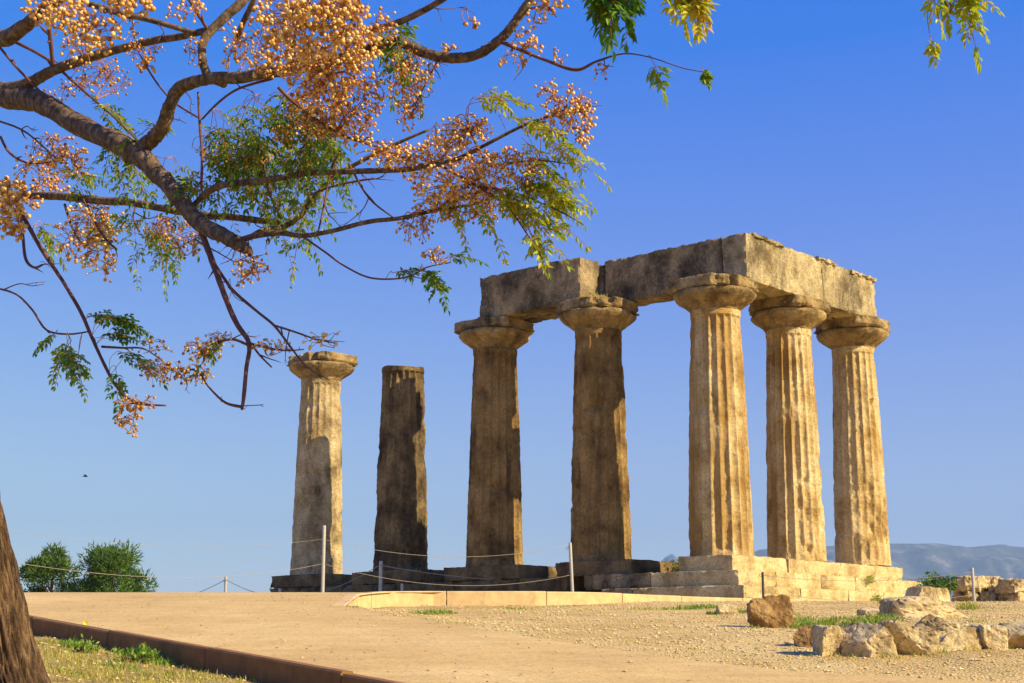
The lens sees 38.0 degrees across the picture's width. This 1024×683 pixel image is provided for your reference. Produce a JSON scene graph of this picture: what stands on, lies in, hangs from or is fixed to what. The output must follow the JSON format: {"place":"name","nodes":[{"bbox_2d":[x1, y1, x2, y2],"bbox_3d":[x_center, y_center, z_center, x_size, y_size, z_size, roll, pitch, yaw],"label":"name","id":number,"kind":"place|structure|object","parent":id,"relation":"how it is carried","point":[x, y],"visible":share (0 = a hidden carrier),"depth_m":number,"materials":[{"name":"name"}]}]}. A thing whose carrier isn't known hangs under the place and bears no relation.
{"place":"outdoors","nodes":[
{"label":"outdoors","id":0,"kind":"place"},
{"bbox_2d":[0,0,1023,591],"label":"sky","id":1,"kind":"structure","parent":0,"point":[825,129],"materials":[{"name":"blue"}]},
{"bbox_2d":[24,592,1011,682],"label":"path","id":2,"kind":"structure","parent":0,"point":[405,659],"depth_m":17.31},
{"bbox_2d":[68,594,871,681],"bbox_3d":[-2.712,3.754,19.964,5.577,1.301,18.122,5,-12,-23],"label":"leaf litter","id":3,"kind":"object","parent":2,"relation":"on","point":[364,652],"visible":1,"depth_m":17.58,"materials":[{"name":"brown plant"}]},
{"bbox_2d":[33,594,1023,682],"bbox_3d":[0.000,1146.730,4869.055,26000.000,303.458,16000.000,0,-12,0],"label":"ground","id":4,"kind":"structure","parent":0,"point":[975,668],"depth_m":17.81,"materials":[{"name":"beige gravel"}]},
{"bbox_2d":[19,541,81,591],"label":"pine tree","id":5,"kind":"object","parent":4,"relation":"on","point":[37,574],"visible":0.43,"depth_m":93.11,"materials":[{"name":"green plant"}]},
{"bbox_2d":[64,634,99,652],"bbox_3d":[-5.100,3.615,17.697,0.407,0.289,0.433,0,-12,0],"label":"weed","id":6,"kind":"object","parent":4,"relation":"on","point":[83,648],"visible":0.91,"depth_m":17.64,"materials":[{"name":"green plant"}]},
{"bbox_2d":[65,537,157,591],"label":"pine tree","id":7,"kind":"object","parent":4,"relation":"on","point":[116,561],"visible":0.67,"depth_m":90.31,"materials":[{"name":"green plant"}]},
{"bbox_2d":[105,642,161,663],"bbox_3d":[-4.259,3.526,16.721,0.626,0.306,0.435,6,-13,-27],"label":"weed","id":8,"kind":"object","parent":4,"relation":"on","point":[139,654],"visible":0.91,"depth_m":16.67,"materials":[{"name":"green plant"}]},
{"bbox_2d":[29,615,403,682],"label":"path edging","id":9,"kind":"object","parent":4,"relation":"on","point":[262,668],"visible":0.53,"depth_m":16.18,"materials":[{"name":"brown concrete"}]},
{"bbox_2d":[223,577,226,591],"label":"fence post","id":10,"kind":"object","parent":4,"relation":"on","point":[225,584],"visible":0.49,"depth_m":52.31,"materials":[{"name":"metal"}]},
{"bbox_2d":[319,525,325,591],"bbox_3d":[-3.832,4.469,30.012,0.126,1.510,0.071,0,-12,0],"label":"fence post","id":11,"kind":"object","parent":4,"relation":"on","point":[323,530],"visible":0.9,"depth_m":30.00,"materials":[{"name":"metal"}]},
{"bbox_2d":[9,530,320,545],"bbox_3d":[-5.723,3.308,25.488,0.004,0.493,10.020,-5,-12,22],"label":"rope","id":12,"kind":"object","parent":11,"relation":"attached to","point":[146,544],"visible":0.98,"depth_m":24.22,"materials":[{"name":"beige fabric"}]},
{"bbox_2d":[20,563,319,577],"bbox_3d":[-5.702,3.798,25.388,0.006,0.513,10.014,-5,-12,22],"label":"rope","id":13,"kind":"object","parent":11,"relation":"attached to","point":[165,577],"visible":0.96,"depth_m":25.27,"materials":[{"name":"beige fabric"}]},
{"bbox_2d":[325,564,568,585],"bbox_3d":[-1.284,4.895,31.068,5.551,0.394,0.008,5,-13,-24],"label":"rope","id":14,"kind":"object","parent":11,"relation":"attached to","point":[453,585],"visible":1,"depth_m":31.14,"materials":[{"name":"beige fabric"}]},
{"bbox_2d":[328,540,567,556],"bbox_3d":[-1.303,4.351,31.179,5.540,0.321,0.008,5,-13,-24],"label":"rope","id":15,"kind":"object","parent":11,"relation":"attached to","point":[447,556],"visible":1,"depth_m":31.09,"materials":[{"name":"beige fabric"}]},
{"bbox_2d":[377,561,382,590],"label":"fence post","id":16,"kind":"object","parent":4,"relation":"on","point":[380,575],"visible":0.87,"depth_m":42.98,"materials":[{"name":"metal"}]},
{"bbox_2d":[226,565,379,591],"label":"rope","id":17,"kind":"object","parent":16,"relation":"attached to","point":[324,591],"visible":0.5,"depth_m":44.84,"materials":[{"name":"beige fabric"}]},
{"bbox_2d":[380,565,492,579],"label":"rope","id":18,"kind":"object","parent":16,"relation":"attached to","point":[437,574],"visible":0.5,"depth_m":42.47,"materials":[{"name":"beige fabric"}]},
{"bbox_2d":[269,576,601,591],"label":"temple footing","id":19,"kind":"object","parent":4,"relation":"on","point":[562,584],"visible":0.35,"depth_m":42.20,"materials":[{"name":"stone"}]},
{"bbox_2d":[270,573,353,587],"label":"footing block","id":20,"kind":"structure","parent":19,"relation":"on","point":[293,581],"depth_m":47.33,"materials":[{"name":"stone"}]},
{"bbox_2d":[286,351,357,574],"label":"temple column","id":21,"kind":"structure","parent":20,"relation":"on","point":[318,494],"depth_m":48.68,"materials":[{"name":"beige stone"}]},
{"bbox_2d":[352,569,447,584],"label":"footing block","id":22,"kind":"structure","parent":19,"relation":"on","point":[403,576],"depth_m":44.54,"materials":[{"name":"stone"}]},
{"bbox_2d":[373,365,427,570],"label":"temple column","id":23,"kind":"structure","parent":22,"relation":"on","point":[401,525],"depth_m":45.96,"materials":[{"name":"beige stone"}]},
{"bbox_2d":[444,564,557,581],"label":"footing block","id":24,"kind":"structure","parent":19,"relation":"on","point":[516,571],"depth_m":42.13,"materials":[{"name":"stone"}]},
{"bbox_2d":[454,316,534,566],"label":"temple column","id":25,"kind":"structure","parent":24,"relation":"on","point":[494,505],"depth_m":43.52,"materials":[{"name":"brown stone"}]},
{"bbox_2d":[480,257,598,318],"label":"architrave block","id":26,"kind":"structure","parent":25,"relation":"on","point":[528,292],"depth_m":43.03,"materials":[{"name":"grey stone"}]},
{"bbox_2d":[555,559,679,577],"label":"footing block","id":27,"kind":"structure","parent":19,"relation":"on","point":[581,569],"depth_m":39.52,"materials":[{"name":"stone"}]},
{"bbox_2d":[555,296,639,561],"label":"temple column","id":28,"kind":"structure","parent":27,"relation":"on","point":[601,529],"depth_m":40.93,"materials":[{"name":"brown stone"}]},
{"bbox_2d":[522,265,605,322],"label":"architrave block","id":29,"kind":"structure","parent":28,"relation":"on","point":[600,282],"depth_m":42.76,"materials":[{"name":"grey stone"}]},
{"bbox_2d":[578,291,607,296],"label":"dry grass","id":30,"kind":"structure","parent":28,"relation":"on","point":[592,294],"depth_m":41.55,"materials":[{"name":"beige plant"}]},
{"bbox_2d":[604,237,723,306],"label":"architrave block","id":31,"kind":"structure","parent":28,"relation":"on","point":[642,279],"depth_m":41.40,"materials":[{"name":"grey stone"}]},
{"bbox_2d":[0,0,1004,682],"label":"chinaberry tree","id":32,"kind":"object","parent":4,"relation":"on","point":[242,166],"visible":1,"depth_m":6.84,"materials":[{"name":"green plant"}]},
{"bbox_2d":[36,600,1013,682],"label":"grass","id":33,"kind":"structure","parent":4,"relation":"on","point":[869,618],"depth_m":16.53,"materials":[{"name":"green plant"}]},
{"bbox_2d":[566,542,573,591],"bbox_3d":[1.264,5.041,32.243,0.175,1.364,0.072,0,-12,0],"label":"fence post","id":34,"kind":"object","parent":4,"relation":"on","point":[571,568],"visible":0.89,"depth_m":32.24,"materials":[{"name":"metal"}]},
{"bbox_2d":[333,591,846,607],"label":"kerb","id":35,"kind":"structure","parent":4,"relation":"on","point":[379,599],"depth_m":30.24,"materials":[{"name":"beige stone"}]},
{"bbox_2d":[715,604,737,614],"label":"boulder","id":36,"kind":"object","parent":4,"relation":"on","point":[726,609],"visible":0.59,"depth_m":25.58,"materials":[{"name":"beige stone"}]},
{"bbox_2d":[592,554,921,600],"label":"temple platform","id":37,"kind":"structure","parent":4,"relation":"on","point":[730,576],"depth_m":37.91,"materials":[{"name":"beige stone"}]},
{"bbox_2d":[665,559,678,571],"bbox_3d":[4.363,6.115,40.191,1.331,0.637,1.142,0,-12,0],"label":"shrub","id":38,"kind":"object","parent":37,"relation":"on","point":[677,570],"visible":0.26,"depth_m":39.95,"materials":[{"name":"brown plant"}]},
{"bbox_2d":[667,273,758,555],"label":"temple column","id":39,"kind":"structure","parent":37,"relation":"on","point":[720,518],"depth_m":38.34,"materials":[{"name":"beige stone"}]},
{"bbox_2d":[748,294,830,561],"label":"temple column","id":40,"kind":"structure","parent":37,"relation":"on","point":[787,324],"depth_m":41.03,"materials":[{"name":"beige stone"}]},
{"bbox_2d":[722,232,822,299],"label":"architrave block","id":41,"kind":"structure","parent":40,"relation":"on","point":[771,270],"depth_m":40.45,"materials":[{"name":"stone"}]},
{"bbox_2d":[748,232,767,239],"bbox_3d":[6.458,-2.783,40.215,0.636,0.130,0.712,-10,-15,41],"label":"cornice fillet","id":42,"kind":"object","parent":41,"relation":"on","point":[759,236],"visible":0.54,"depth_m":39.95,"materials":[{"name":"stone"}]},
{"bbox_2d":[763,236,783,248],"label":"cornice fillet","id":43,"kind":"object","parent":41,"relation":"on","point":[774,243],"visible":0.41,"depth_m":40.53,"materials":[{"name":"stone"}]},
{"bbox_2d":[754,294,833,320],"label":"architrave block","id":44,"kind":"structure","parent":40,"relation":"on","point":[760,296],"depth_m":41.55,"materials":[{"name":"stone"}]},
{"bbox_2d":[821,262,876,318],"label":"architrave block","id":45,"kind":"structure","parent":40,"relation":"on","point":[846,293],"depth_m":43.38,"materials":[{"name":"stone"}]},
{"bbox_2d":[814,256,836,265],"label":"cornice fillet","id":46,"kind":"object","parent":45,"relation":"on","point":[828,261],"visible":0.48,"depth_m":42.55,"materials":[{"name":"stone"}]},
{"bbox_2d":[850,269,876,281],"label":"cornice fillet","id":47,"kind":"object","parent":45,"relation":"on","point":[862,275],"visible":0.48,"depth_m":44.13,"materials":[{"name":"stone"}]},
{"bbox_2d":[814,315,891,566],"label":"temple column","id":48,"kind":"structure","parent":37,"relation":"on","point":[852,343],"depth_m":43.69,"materials":[{"name":"beige stone"}]},
{"bbox_2d":[861,573,881,600],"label":"wall weed","id":49,"kind":"object","parent":37,"relation":"attached to","point":[870,579],"depth_m":40.63,"materials":[{"name":"yellow plant"}]},
{"bbox_2d":[759,572,764,597],"bbox_3d":[5.902,5.912,35.127,0.114,0.937,0.060,0,-12,0],"label":"fence post","id":50,"kind":"object","parent":4,"relation":"on","point":[762,578],"visible":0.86,"depth_m":35.14,"materials":[{"name":"metal"}]},
{"bbox_2d":[763,572,969,580],"bbox_3d":[8.386,5.545,35.120,4.930,0.221,0.011,0,-12,1],"label":"rope","id":51,"kind":"object","parent":50,"relation":"attached to","point":[874,580],"visible":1,"depth_m":35.09,"materials":[{"name":"beige fabric"}]},
{"bbox_2d":[764,591,970,600],"bbox_3d":[8.363,5.998,35.028,4.910,0.263,0.011,0,-12,1],"label":"rope","id":52,"kind":"object","parent":50,"relation":"attached to","point":[840,600],"visible":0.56,"depth_m":35.04,"materials":[{"name":"beige fabric"}]},
{"bbox_2d":[746,594,793,627],"bbox_3d":[3.691,3.951,21.304,0.659,0.646,0.477,0,-12,0],"label":"boulder","id":53,"kind":"object","parent":4,"relation":"on","point":[771,611],"visible":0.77,"depth_m":21.17,"materials":[{"name":"brown stone"}]},
{"bbox_2d":[793,625,812,646],"bbox_3d":[3.443,3.426,17.069,0.386,0.346,0.390,-6,-13,26],"label":"boulder","id":54,"kind":"object","parent":4,"relation":"on","point":[802,636],"visible":0.41,"depth_m":16.99,"materials":[{"name":"brown stone"}]},
{"bbox_2d":[811,625,842,655],"bbox_3d":[3.429,3.293,16.038,0.392,0.476,0.556,2,-12,-8],"label":"wall stone","id":55,"kind":"object","parent":4,"relation":"on","point":[827,640],"visible":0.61,"depth_m":15.84,"materials":[{"name":"beige stone"}]},
{"bbox_2d":[856,607,879,615],"bbox_3d":[5.818,4.393,23.752,0.624,0.296,0.543,0,-12,0],"label":"stone slab","id":56,"kind":"object","parent":4,"relation":"on","point":[865,611],"depth_m":23.60,"materials":[{"name":"beige stone"}]},
{"bbox_2d":[840,622,897,657],"bbox_3d":[3.782,3.256,15.875,0.513,0.524,0.575,5,-13,-23],"label":"wall stone","id":57,"kind":"object","parent":4,"relation":"on","point":[870,640],"visible":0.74,"depth_m":15.71,"materials":[{"name":"beige stone"}]},
{"bbox_2d":[877,620,938,655],"bbox_3d":[4.290,3.282,16.142,0.628,0.514,0.612,-1,-12,3],"label":"wall stone","id":58,"kind":"object","parent":4,"relation":"on","point":[909,639],"visible":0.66,"depth_m":15.89,"materials":[{"name":"beige stone"}]},
{"bbox_2d":[905,586,936,599],"bbox_3d":[9.386,5.928,34.186,0.591,0.613,0.625,2,-12,-11],"label":"fallen block","id":59,"kind":"object","parent":4,"relation":"on","point":[926,591],"depth_m":33.98,"materials":[{"name":"beige stone"}]},
{"bbox_2d":[878,596,969,617],"bbox_3d":[5.812,3.843,20.920,1.292,0.525,1.000,1,-12,-7],"label":"stone slab","id":60,"kind":"object","parent":4,"relation":"on","point":[914,606],"depth_m":20.54,"materials":[{"name":"beige stone"}]},
{"bbox_2d":[914,614,959,631],"bbox_3d":[4.946,3.397,17.447,0.614,0.393,0.624,-4,-12,17],"label":"wall stone","id":61,"kind":"object","parent":4,"relation":"on","point":[930,622],"visible":0.47,"depth_m":17.20,"materials":[{"name":"beige stone"}]},
{"bbox_2d":[916,571,957,596],"bbox_3d":[10.276,5.944,36.092,1.021,0.800,1.270,0,-12,0],"label":"shrub","id":62,"kind":"object","parent":4,"relation":"on","point":[933,581],"visible":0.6,"depth_m":35.95,"materials":[{"name":"green plant"}]},
{"bbox_2d":[935,588,949,601],"bbox_3d":[9.949,6.031,34.673,0.503,0.582,0.613,1,-12,-6],"label":"fallen block","id":63,"kind":"object","parent":4,"relation":"on","point":[942,594],"depth_m":34.50,"materials":[{"name":"beige stone"}]},
{"bbox_2d":[938,626,981,650],"bbox_3d":[4.879,3.345,16.420,0.615,0.397,0.532,0,-12,0],"label":"wall stone","id":64,"kind":"object","parent":4,"relation":"on","point":[962,638],"visible":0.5,"depth_m":16.31,"materials":[{"name":"beige stone"}]},
{"bbox_2d":[971,568,975,600],"bbox_3d":[10.838,5.871,35.033,0.130,1.076,0.075,0,-12,0],"label":"fence post","id":65,"kind":"object","parent":4,"relation":"on","point":[973,585],"visible":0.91,"depth_m":35.03,"materials":[{"name":"metal"}]},
{"bbox_2d":[950,575,1003,601],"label":"ruined wall","id":66,"kind":"structure","parent":4,"relation":"on","point":[985,586],"depth_m":36.74,"materials":[{"name":"beige stone"}]},
{"bbox_2d":[964,624,1007,649],"bbox_3d":[5.277,3.354,16.609,0.393,0.390,0.520,1,-12,-6],"label":"wall stone","id":67,"kind":"object","parent":4,"relation":"on","point":[993,637],"visible":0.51,"depth_m":16.39,"materials":[{"name":"beige stone"}]},
{"bbox_2d":[995,578,1023,600],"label":"ruined wall","id":68,"kind":"structure","parent":4,"relation":"on","point":[1010,589],"depth_m":36.26,"materials":[{"name":"beige stone"}]},
{"bbox_2d":[998,622,1023,648],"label":"wall stone","id":69,"kind":"object","parent":4,"relation":"on","point":[1015,635],"visible":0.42,"depth_m":16.58,"materials":[{"name":"beige stone"}]},
{"bbox_2d":[662,554,677,561],"bbox_3d":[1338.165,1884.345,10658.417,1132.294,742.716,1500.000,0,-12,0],"label":"mountain","id":70,"kind":"structure","parent":0,"point":[670,557],"depth_m":10817.19,"materials":[{"name":"blue"}]},
{"bbox_2d":[754,543,1023,600],"bbox_3d":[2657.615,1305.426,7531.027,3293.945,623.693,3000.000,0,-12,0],"label":"mountain","id":71,"kind":"structure","parent":0,"point":[912,561],"depth_m":7330.98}
]}

